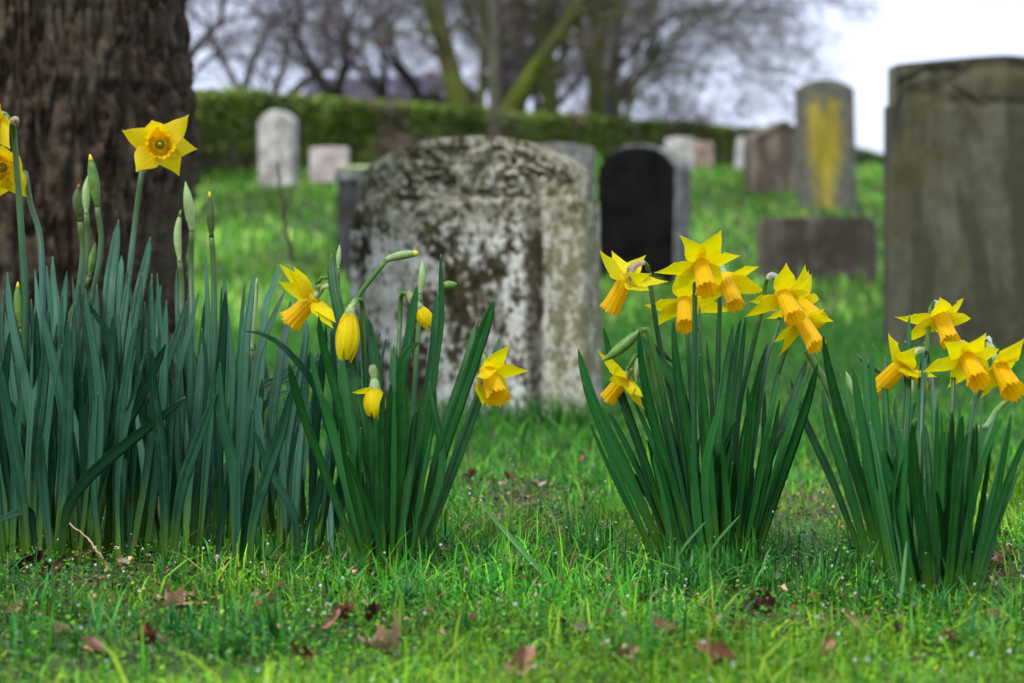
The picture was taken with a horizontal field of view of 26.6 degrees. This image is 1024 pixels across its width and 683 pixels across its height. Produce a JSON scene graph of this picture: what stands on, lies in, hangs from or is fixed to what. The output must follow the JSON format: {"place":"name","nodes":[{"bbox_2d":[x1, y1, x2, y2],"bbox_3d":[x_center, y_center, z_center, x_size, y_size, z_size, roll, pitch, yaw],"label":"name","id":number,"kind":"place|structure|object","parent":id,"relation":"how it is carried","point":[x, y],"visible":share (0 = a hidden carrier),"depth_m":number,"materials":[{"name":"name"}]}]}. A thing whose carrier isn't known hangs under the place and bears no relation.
{"place":"outdoors","nodes":[
{"label":"outdoors","id":0,"kind":"place"},
{"bbox_2d":[0,177,1023,682],"bbox_3d":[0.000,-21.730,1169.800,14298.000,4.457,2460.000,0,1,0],"label":"ground","id":1,"kind":"structure","parent":0,"point":[260,657],"depth_m":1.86,"materials":[{"name":"plant"}]},
{"bbox_2d":[0,105,28,532],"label":"daffodil","id":2,"kind":"object","parent":1,"relation":"on","point":[6,121],"visible":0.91,"depth_m":2.05,"materials":[{"name":"green plant"}]},
{"bbox_2d":[14,282,21,341],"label":"daffodil bud","id":3,"kind":"object","parent":1,"relation":"on","point":[18,304],"visible":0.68,"depth_m":2.05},
{"bbox_2d":[0,145,45,353],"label":"daffodil","id":4,"kind":"object","parent":1,"relation":"on","point":[7,181],"visible":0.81,"depth_m":2.11,"materials":[{"name":"green plant"}]},
{"bbox_2d":[8,549,44,575],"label":"fallen leaf","id":5,"kind":"object","parent":1,"relation":"on","point":[40,555],"visible":0.52,"depth_m":1.85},
{"bbox_2d":[0,256,78,562],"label":"daffodil clump","id":6,"kind":"object","parent":1,"relation":"on","point":[27,498],"visible":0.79,"depth_m":2.00,"materials":[{"name":"green plant"}]},
{"bbox_2d":[36,556,63,576],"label":"fallen leaf","id":7,"kind":"object","parent":1,"relation":"on","point":[58,564],"visible":0.56,"depth_m":1.82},
{"bbox_2d":[53,620,78,638],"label":"fallen leaf","id":8,"kind":"object","parent":1,"relation":"on","point":[61,627],"visible":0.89,"depth_m":1.48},
{"bbox_2d":[52,184,85,545],"bbox_3d":[-0.442,0.022,2.136,0.021,0.362,0.142,0,1,0],"label":"daffodil bud","id":9,"kind":"object","parent":1,"relation":"on","point":[77,204],"visible":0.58,"depth_m":2.19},
{"bbox_2d":[67,243,95,544],"bbox_3d":[-0.444,0.052,2.158,0.035,0.305,0.225,0,1,-4],"label":"daffodil bud","id":10,"kind":"object","parent":1,"relation":"on","point":[92,258],"visible":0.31,"depth_m":2.26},
{"bbox_2d":[78,176,90,319],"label":"daffodil bud","id":11,"kind":"object","parent":1,"relation":"on","point":[86,196],"visible":0.35,"depth_m":2.24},
{"bbox_2d":[69,522,108,568],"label":"dry stalk","id":12,"kind":"object","parent":1,"relation":"on","point":[89,540],"visible":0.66,"depth_m":1.93,"materials":[{"name":"plant"}]},
{"bbox_2d":[80,154,103,354],"bbox_3d":[-0.425,0.009,2.116,0.023,0.388,0.103,0,1,9],"label":"daffodil bud","id":13,"kind":"object","parent":1,"relation":"on","point":[93,182],"visible":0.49,"depth_m":2.15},
{"bbox_2d":[78,631,108,654],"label":"fallen leaf","id":14,"kind":"object","parent":1,"relation":"on","point":[94,643],"visible":0.91,"depth_m":1.40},
{"bbox_2d":[0,0,199,391],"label":"tree","id":15,"kind":"object","parent":1,"relation":"on","point":[81,81],"visible":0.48,"depth_m":3.50,"materials":[{"name":"brown plant"}]},
{"bbox_2d":[15,219,184,572],"bbox_3d":[-0.397,0.043,2.046,0.145,0.327,0.473,0,1,-12],"label":"daffodil clump","id":16,"kind":"object","parent":1,"relation":"on","point":[102,436],"visible":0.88,"depth_m":1.98,"materials":[{"name":"green plant"}]},
{"bbox_2d":[137,621,170,644],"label":"fallen leaf","id":17,"kind":"object","parent":1,"relation":"on","point":[146,627],"visible":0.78,"depth_m":1.45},
{"bbox_2d":[122,114,196,297],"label":"daffodil","id":18,"kind":"object","parent":1,"relation":"on","point":[155,144],"visible":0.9,"depth_m":2.18,"materials":[{"name":"yellow plant"}]},
{"bbox_2d":[163,582,192,608],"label":"fallen leaf","id":19,"kind":"object","parent":1,"relation":"on","point":[177,594],"visible":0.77,"depth_m":1.63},
{"bbox_2d":[174,210,183,336],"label":"daffodil bud","id":20,"kind":"object","parent":1,"relation":"on","point":[177,240],"visible":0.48,"depth_m":2.18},
{"bbox_2d":[180,182,194,551],"bbox_3d":[-0.323,0.020,2.162,0.013,0.369,0.194,0,1,-7],"label":"daffodil bud","id":21,"kind":"object","parent":1,"relation":"on","point":[189,210],"visible":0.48,"depth_m":2.25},
{"bbox_2d":[182,587,197,600],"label":"fallen leaf","id":22,"kind":"object","parent":1,"relation":"on","point":[195,596],"visible":0.79,"depth_m":1.68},
{"bbox_2d":[128,253,257,576],"bbox_3d":[-0.309,0.059,2.093,0.126,0.297,0.558,0,1,-6],"label":"daffodil clump","id":23,"kind":"object","parent":1,"relation":"on","point":[198,420],"visible":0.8,"depth_m":2.00,"materials":[{"name":"green plant"}]},
{"bbox_2d":[202,191,217,552],"bbox_3d":[-0.294,0.029,2.110,0.013,0.354,0.091,0,1,-3],"label":"daffodil bud","id":24,"kind":"object","parent":1,"relation":"on","point":[210,214],"visible":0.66,"depth_m":2.14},
{"bbox_2d":[249,278,256,373],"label":"daffodil bud","id":25,"kind":"object","parent":1,"relation":"on","point":[253,328],"visible":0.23,"depth_m":2.12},
{"bbox_2d":[258,110,297,186],"bbox_3d":[-2.693,-2.221,24.964,0.442,0.879,0.145,0,1,25],"label":"headstone","id":26,"kind":"object","parent":1,"relation":"on","point":[278,135],"visible":0.96,"depth_m":24.90,"materials":[{"name":"stone"}]},
{"bbox_2d":[186,0,376,94],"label":"tree","id":27,"kind":"object","parent":1,"relation":"on","point":[221,20],"visible":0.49,"depth_m":38.72,"materials":[{"name":"plant"}]},
{"bbox_2d":[276,161,294,260],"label":"dead stalk","id":28,"kind":"object","parent":1,"relation":"on","point":[291,255],"visible":1,"depth_m":4.19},
{"bbox_2d":[288,642,314,659],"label":"fallen leaf","id":29,"kind":"object","parent":1,"relation":"on","point":[296,650],"visible":0.9,"depth_m":1.40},
{"bbox_2d":[186,0,448,101],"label":"tree","id":30,"kind":"object","parent":1,"relation":"on","point":[248,76],"visible":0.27,"depth_m":50.31,"materials":[{"name":"plant"}]},
{"bbox_2d":[278,264,365,474],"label":"daffodil","id":31,"kind":"object","parent":1,"relation":"on","point":[305,294],"visible":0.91,"depth_m":1.96,"materials":[{"name":"yellow plant"}]},
{"bbox_2d":[223,264,431,573],"bbox_3d":[-0.167,0.067,2.094,0.230,0.285,0.542,0,1,-13],"label":"daffodil clump","id":32,"kind":"object","parent":1,"relation":"on","point":[282,454],"visible":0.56,"depth_m":1.99,"materials":[{"name":"green plant"}]},
{"bbox_2d":[310,147,348,182],"bbox_3d":[-2.226,-2.155,26.465,0.469,0.426,0.125,0,1,6],"label":"headstone","id":33,"kind":"object","parent":1,"relation":"on","point":[325,162],"visible":0.84,"depth_m":26.41,"materials":[{"name":"stone"}]},
{"bbox_2d":[322,609,339,628],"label":"fallen leaf","id":34,"kind":"object","parent":1,"relation":"on","point":[332,619],"visible":0.91,"depth_m":1.54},
{"bbox_2d":[336,245,340,363],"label":"daffodil bud","id":35,"kind":"object","parent":1,"relation":"on","point":[338,257],"visible":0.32,"depth_m":2.07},
{"bbox_2d":[335,599,354,619],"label":"fallen leaf","id":36,"kind":"object","parent":1,"relation":"on","point":[342,614],"visible":0.81,"depth_m":1.55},
{"bbox_2d":[186,0,507,101],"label":"tree","id":37,"kind":"object","parent":1,"relation":"on","point":[343,72],"visible":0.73,"depth_m":41.80,"materials":[{"name":"wood"}]},
{"bbox_2d":[334,165,369,283],"bbox_3d":[-0.940,-0.748,14.189,0.380,0.756,0.840,0,1,0],"label":"headstone","id":38,"kind":"object","parent":1,"relation":"on","point":[346,177],"visible":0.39,"depth_m":13.79,"materials":[{"name":"stone"}]},
{"bbox_2d":[335,297,368,394],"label":"daffodil","id":39,"kind":"object","parent":1,"relation":"on","point":[347,338],"visible":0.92,"depth_m":1.87,"materials":[{"name":"yellow plant"}]},
{"bbox_2d":[202,0,502,101],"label":"tree","id":40,"kind":"object","parent":1,"relation":"on","point":[412,82],"visible":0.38,"depth_m":51.56,"materials":[{"name":"plant"}]},
{"bbox_2d":[352,364,387,566],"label":"daffodil","id":41,"kind":"object","parent":1,"relation":"on","point":[373,392],"visible":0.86,"depth_m":1.85,"materials":[{"name":"yellow plant"}]},
{"bbox_2d":[365,601,381,620],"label":"fallen leaf","id":42,"kind":"object","parent":1,"relation":"on","point":[373,608],"visible":0.89,"depth_m":1.55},
{"bbox_2d":[303,72,446,104],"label":"house","id":43,"kind":"structure","parent":1,"relation":"on","point":[308,90],"depth_m":103.11,"materials":[{"name":"brick"}]},
{"bbox_2d":[358,609,400,654],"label":"fallen leaf","id":44,"kind":"object","parent":1,"relation":"on","point":[394,633],"visible":0.85,"depth_m":1.41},
{"bbox_2d":[354,250,417,375],"bbox_3d":[-0.116,0.061,1.951,0.062,0.287,0.048,0,1,0],"label":"daffodil bud","id":45,"kind":"object","parent":1,"relation":"on","point":[400,255],"visible":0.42,"depth_m":1.97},
{"bbox_2d":[288,253,499,591],"bbox_3d":[-0.092,0.067,1.870,0.152,0.289,0.357,0,1,7],"label":"daffodil clump","id":46,"kind":"object","parent":1,"relation":"on","point":[384,492],"visible":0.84,"depth_m":1.87,"materials":[{"name":"green plant"}]},
{"bbox_2d":[366,127,435,157],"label":"shrub","id":47,"kind":"object","parent":1,"relation":"on","point":[401,137],"visible":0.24,"depth_m":26.70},
{"bbox_2d":[396,290,431,359],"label":"daffodil","id":48,"kind":"object","parent":1,"relation":"on","point":[424,317],"visible":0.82,"depth_m":1.96,"materials":[{"name":"yellow plant"}]},
{"bbox_2d":[408,261,425,442],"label":"daffodil bud","id":49,"kind":"object","parent":1,"relation":"on","point":[422,279],"visible":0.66,"depth_m":2.04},
{"bbox_2d":[409,82,474,104],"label":"evergreen shrub","id":50,"kind":"object","parent":1,"relation":"on","point":[434,97],"visible":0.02,"depth_m":51.79,"materials":[{"name":"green plant"}]},
{"bbox_2d":[436,281,456,386],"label":"daffodil bud","id":51,"kind":"object","parent":1,"relation":"on","point":[449,285],"visible":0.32,"depth_m":1.95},
{"bbox_2d":[275,0,630,107],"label":"tree","id":52,"kind":"object","parent":1,"relation":"on","point":[436,65],"visible":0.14,"depth_m":62.03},
{"bbox_2d":[397,0,531,105],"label":"tree","id":53,"kind":"object","parent":1,"relation":"on","point":[504,93],"visible":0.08,"depth_m":57.98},
{"bbox_2d":[423,344,527,548],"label":"daffodil","id":54,"kind":"object","parent":1,"relation":"on","point":[494,371],"visible":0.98,"depth_m":1.94,"materials":[{"name":"yellow plant"}]},
{"bbox_2d":[350,136,602,424],"bbox_3d":[-0.075,-0.113,4.296,0.493,0.580,0.120,0,1,21],"label":"headstone","id":55,"kind":"object","parent":1,"relation":"on","point":[510,226],"visible":0.76,"depth_m":4.24,"materials":[{"name":"stone"}]},
{"bbox_2d":[487,0,500,136],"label":"tree","id":56,"kind":"object","parent":1,"relation":"on","point":[494,114],"visible":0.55,"depth_m":20.41,"materials":[{"name":"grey plant"}]},
{"bbox_2d":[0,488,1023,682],"bbox_3d":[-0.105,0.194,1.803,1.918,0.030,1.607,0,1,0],"label":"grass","id":57,"kind":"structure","parent":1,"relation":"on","point":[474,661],"depth_m":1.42,"materials":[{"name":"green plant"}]},
{"bbox_2d":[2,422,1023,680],"bbox_3d":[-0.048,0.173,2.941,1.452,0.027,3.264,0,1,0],"label":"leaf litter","id":58,"kind":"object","parent":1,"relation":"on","point":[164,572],"visible":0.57,"depth_m":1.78,"materials":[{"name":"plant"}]},
{"bbox_2d":[4,456,1023,682],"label":"dew","id":59,"kind":"object","parent":1,"relation":"on","point":[515,604],"visible":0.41,"depth_m":1.56,"materials":[{"name":"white liquid"}]},
{"bbox_2d":[369,0,658,109],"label":"tree","id":60,"kind":"object","parent":1,"relation":"on","point":[508,69],"visible":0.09,"depth_m":61.29,"materials":[{"name":"brown plant"}]},
{"bbox_2d":[505,643,535,677],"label":"fallen leaf","id":61,"kind":"object","parent":1,"relation":"on","point":[528,652],"visible":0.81,"depth_m":1.34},
{"bbox_2d":[293,0,750,132],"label":"tree","id":62,"kind":"object","parent":1,"relation":"on","point":[521,91],"visible":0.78,"depth_m":45.81,"materials":[{"name":"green plant"}]},
{"bbox_2d":[484,508,559,591],"bbox_3d":[0.012,0.171,1.765,0.006,0.064,0.105,-1,1,-39],"label":"grass blade","id":63,"kind":"object","parent":1,"relation":"on","point":[516,544],"depth_m":1.77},
{"bbox_2d":[187,152,883,335],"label":"grass","id":64,"kind":"structure","parent":1,"relation":"on","point":[720,177],"depth_m":18.15,"materials":[{"name":"plant"}]},
{"bbox_2d":[193,85,883,178],"bbox_3d":[2.173,-3.695,46.942,1.291,4.938,61.762,0,1,20],"label":"hedge","id":65,"kind":"object","parent":1,"relation":"on","point":[228,117],"visible":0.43,"depth_m":33.81,"materials":[{"name":"green plant"}]},
{"bbox_2d":[395,0,714,115],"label":"tree","id":66,"kind":"object","parent":1,"relation":"on","point":[546,80],"visible":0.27,"depth_m":49.82,"materials":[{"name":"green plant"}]},
{"bbox_2d":[401,0,729,115],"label":"tree","id":67,"kind":"object","parent":1,"relation":"on","point":[598,103],"visible":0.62,"depth_m":46.74,"materials":[{"name":"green plant"}]},
{"bbox_2d":[540,143,593,200],"bbox_3d":[0.261,-0.627,11.788,0.356,0.896,0.126,0,1,12],"label":"headstone","id":68,"kind":"object","parent":1,"relation":"on","point":[583,155],"visible":0.1,"depth_m":11.71,"materials":[{"name":"grey stone"}]},
{"bbox_2d":[447,0,721,113],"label":"tree","id":69,"kind":"object","parent":1,"relation":"on","point":[565,95],"visible":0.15,"depth_m":57.53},
{"bbox_2d":[452,0,764,119],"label":"tree","id":70,"kind":"object","parent":1,"relation":"on","point":[536,104],"visible":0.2,"depth_m":56.15,"materials":[{"name":"wood"}]},
{"bbox_2d":[613,642,641,659],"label":"fallen leaf","id":71,"kind":"object","parent":1,"relation":"on","point":[630,649],"visible":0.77,"depth_m":1.39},
{"bbox_2d":[599,250,687,499],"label":"daffodil","id":72,"kind":"object","parent":1,"relation":"on","point":[627,277],"visible":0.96,"depth_m":1.96,"materials":[{"name":"yellow plant"}]},
{"bbox_2d":[597,144,690,289],"bbox_3d":[0.878,-0.815,14.488,0.560,0.980,0.277,0,0,27],"label":"headstone","id":73,"kind":"object","parent":1,"relation":"on","point":[643,194],"visible":0.77,"depth_m":14.35,"materials":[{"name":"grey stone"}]},
{"bbox_2d":[639,590,659,603],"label":"fallen leaf","id":74,"kind":"object","parent":1,"relation":"on","point":[646,596],"visible":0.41,"depth_m":1.66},
{"bbox_2d":[602,327,698,561],"bbox_3d":[0.127,0.097,1.937,0.094,0.221,0.013,0,1,-12],"label":"daffodil bud","id":75,"kind":"object","parent":1,"relation":"on","point":[626,343],"visible":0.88,"depth_m":1.94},
{"bbox_2d":[645,343,676,482],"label":"daffodil bud","id":76,"kind":"object","parent":1,"relation":"on","point":[655,393],"visible":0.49,"depth_m":1.99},
{"bbox_2d":[647,614,675,636],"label":"fallen leaf","id":77,"kind":"object","parent":1,"relation":"on","point":[660,621],"visible":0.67,"depth_m":1.48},
{"bbox_2d":[499,0,849,163],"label":"tree","id":78,"kind":"object","parent":1,"relation":"on","point":[649,59],"visible":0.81,"depth_m":49.97,"materials":[{"name":"brown plant"}]},
{"bbox_2d":[665,137,694,174],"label":"headstone","id":79,"kind":"object","parent":1,"relation":"on","point":[683,148],"visible":0.32,"depth_m":29.87,"materials":[{"name":"stone"}]},
{"bbox_2d":[645,275,729,470],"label":"daffodil","id":80,"kind":"object","parent":1,"relation":"on","point":[680,307],"visible":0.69,"depth_m":1.99,"materials":[{"name":"yellow plant"}]},
{"bbox_2d":[673,521,705,581],"bbox_3d":[0.147,0.175,1.803,0.028,0.053,0.001,0,1,0],"label":"grass blade","id":81,"kind":"object","parent":1,"relation":"on","point":[687,542],"depth_m":1.80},
{"bbox_2d":[636,86,745,127],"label":"shrub","id":82,"kind":"object","parent":1,"relation":"on","point":[690,115],"visible":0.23,"depth_m":65.77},
{"bbox_2d":[654,230,739,556],"bbox_3d":[0.164,0.056,1.909,0.077,0.304,0.086,0,1,0],"label":"daffodil","id":83,"kind":"object","parent":1,"relation":"on","point":[699,268],"visible":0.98,"depth_m":1.91,"materials":[{"name":"yellow plant"}]},
{"bbox_2d":[578,307,817,569],"bbox_3d":[0.131,0.087,2.016,0.187,0.243,0.387,0,1,-23],"label":"daffodil clump","id":84,"kind":"object","parent":1,"relation":"on","point":[729,494],"visible":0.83,"depth_m":1.94,"materials":[{"name":"green plant"}]},
{"bbox_2d":[598,351,690,562],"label":"daffodil","id":85,"kind":"object","parent":84,"relation":"attached to","point":[620,379],"visible":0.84,"depth_m":1.98,"materials":[{"name":"yellow plant"}]},
{"bbox_2d":[695,141,713,169],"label":"headstone","id":86,"kind":"object","parent":1,"relation":"on","point":[704,150],"visible":0.5,"depth_m":35.87,"materials":[{"name":"pink stone"}]},
{"bbox_2d":[696,637,732,668],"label":"fallen leaf","id":87,"kind":"object","parent":1,"relation":"on","point":[721,649],"visible":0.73,"depth_m":1.34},
{"bbox_2d":[700,515,739,571],"bbox_3d":[0.170,0.173,1.803,0.040,0.058,0.001,0,1,0],"label":"grass blade","id":88,"kind":"object","parent":1,"relation":"on","point":[721,536],"depth_m":1.80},
{"bbox_2d":[560,0,882,115],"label":"tree","id":89,"kind":"object","parent":1,"relation":"on","point":[776,10],"visible":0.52,"depth_m":55.88,"materials":[{"name":"plant"}]},
{"bbox_2d":[700,264,761,411],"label":"daffodil","id":90,"kind":"object","parent":1,"relation":"on","point":[733,286],"visible":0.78,"depth_m":1.94,"materials":[{"name":"yellow plant"}]},
{"bbox_2d":[733,137,744,170],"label":"headstone","id":91,"kind":"object","parent":1,"relation":"on","point":[739,156],"visible":0.6,"depth_m":31.89,"materials":[{"name":"stone"}]},
{"bbox_2d":[742,590,775,612],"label":"fallen leaf","id":92,"kind":"object","parent":1,"relation":"on","point":[769,601],"visible":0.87,"depth_m":1.60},
{"bbox_2d":[725,263,811,550],"bbox_3d":[0.229,0.069,1.918,0.078,0.275,0.068,0,1,0],"label":"daffodil","id":93,"kind":"object","parent":1,"relation":"on","point":[790,291],"visible":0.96,"depth_m":1.92,"materials":[{"name":"yellow plant"}]},
{"bbox_2d":[744,121,796,197],"bbox_3d":[2.893,-2.001,23.970,0.620,0.863,0.220,0,1,-22],"label":"headstone","id":94,"kind":"object","parent":1,"relation":"on","point":[770,156],"visible":0.82,"depth_m":23.87,"materials":[{"name":"beige stone"}]},
{"bbox_2d":[753,266,827,458],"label":"daffodil","id":95,"kind":"object","parent":1,"relation":"on","point":[807,302],"visible":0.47,"depth_m":1.98,"materials":[{"name":"yellow plant"}]},
{"bbox_2d":[748,309,833,550],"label":"daffodil","id":96,"kind":"object","parent":1,"relation":"on","point":[807,330],"visible":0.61,"depth_m":1.93,"materials":[{"name":"yellow plant"}]},
{"bbox_2d":[757,216,876,287],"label":"grave block","id":97,"kind":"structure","parent":1,"relation":"on","point":[823,245],"depth_m":14.12,"materials":[{"name":"stone"}]},
{"bbox_2d":[794,79,856,213],"bbox_3d":[3.102,-1.910,21.460,0.570,1.340,0.250,-1,1,13],"label":"headstone","id":98,"kind":"object","parent":1,"relation":"on","point":[825,142],"visible":0.95,"depth_m":21.34,"materials":[{"name":"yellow stone"}]},
{"bbox_2d":[818,632,835,656],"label":"fallen leaf","id":99,"kind":"object","parent":1,"relation":"on","point":[829,638],"visible":0.58,"depth_m":1.41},
{"bbox_2d":[804,350,874,558],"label":"flower stalk","id":100,"kind":"object","parent":1,"relation":"on","point":[821,375],"visible":0.19,"depth_m":1.94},
{"bbox_2d":[846,372,880,568],"bbox_3d":[0.319,0.120,1.912,0.016,0.182,0.151,0,1,-5],"label":"daffodil bud","id":101,"kind":"object","parent":1,"relation":"on","point":[849,384],"visible":0.17,"depth_m":1.98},
{"bbox_2d":[856,151,883,165],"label":"evergreen shrub","id":102,"kind":"object","parent":1,"relation":"on","point":[863,160],"visible":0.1,"depth_m":65.17,"materials":[{"name":"green plant"}]},
{"bbox_2d":[897,541,906,613],"bbox_3d":[0.291,0.181,1.618,0.003,0.062,0.034,0,1,24],"label":"grass blade","id":103,"kind":"object","parent":1,"relation":"on","point":[902,582],"depth_m":1.62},
{"bbox_2d":[875,333,936,475],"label":"daffodil","id":104,"kind":"object","parent":1,"relation":"on","point":[896,370],"visible":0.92,"depth_m":1.85,"materials":[{"name":"yellow plant"}]},
{"bbox_2d":[789,314,1023,610],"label":"daffodil clump","id":105,"kind":"object","parent":1,"relation":"on","point":[895,501],"visible":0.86,"depth_m":1.72,"materials":[{"name":"green plant"}]},
{"bbox_2d":[894,297,970,580],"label":"daffodil","id":106,"kind":"object","parent":1,"relation":"on","point":[941,320],"visible":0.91,"depth_m":1.89,"materials":[{"name":"yellow plant"}]},
{"bbox_2d":[936,626,955,646],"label":"fallen leaf","id":107,"kind":"object","parent":1,"relation":"on","point":[948,633],"visible":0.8,"depth_m":1.42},
{"bbox_2d":[883,55,1023,352],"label":"headstone","id":108,"kind":"object","parent":1,"relation":"on","point":[953,181],"visible":0.9,"depth_m":7.32,"materials":[{"name":"grey stone"}]},
{"bbox_2d":[923,333,998,590],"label":"daffodil","id":109,"kind":"object","parent":1,"relation":"on","point":[964,360],"visible":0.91,"depth_m":1.77,"materials":[{"name":"yellow plant"}]},
{"bbox_2d":[960,336,1023,545],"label":"daffodil","id":110,"kind":"object","parent":1,"relation":"on","point":[1004,378],"visible":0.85,"depth_m":1.78,"materials":[{"name":"yellow plant"}]},
{"bbox_2d":[978,401,1009,434],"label":"flower stalk","id":111,"kind":"object","parent":1,"relation":"on","point":[994,413],"visible":0.29,"depth_m":1.92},
{"bbox_2d":[186,0,1023,153],"label":"sky","id":112,"kind":"structure","parent":0,"point":[905,31],"materials":[{"name":"white"}]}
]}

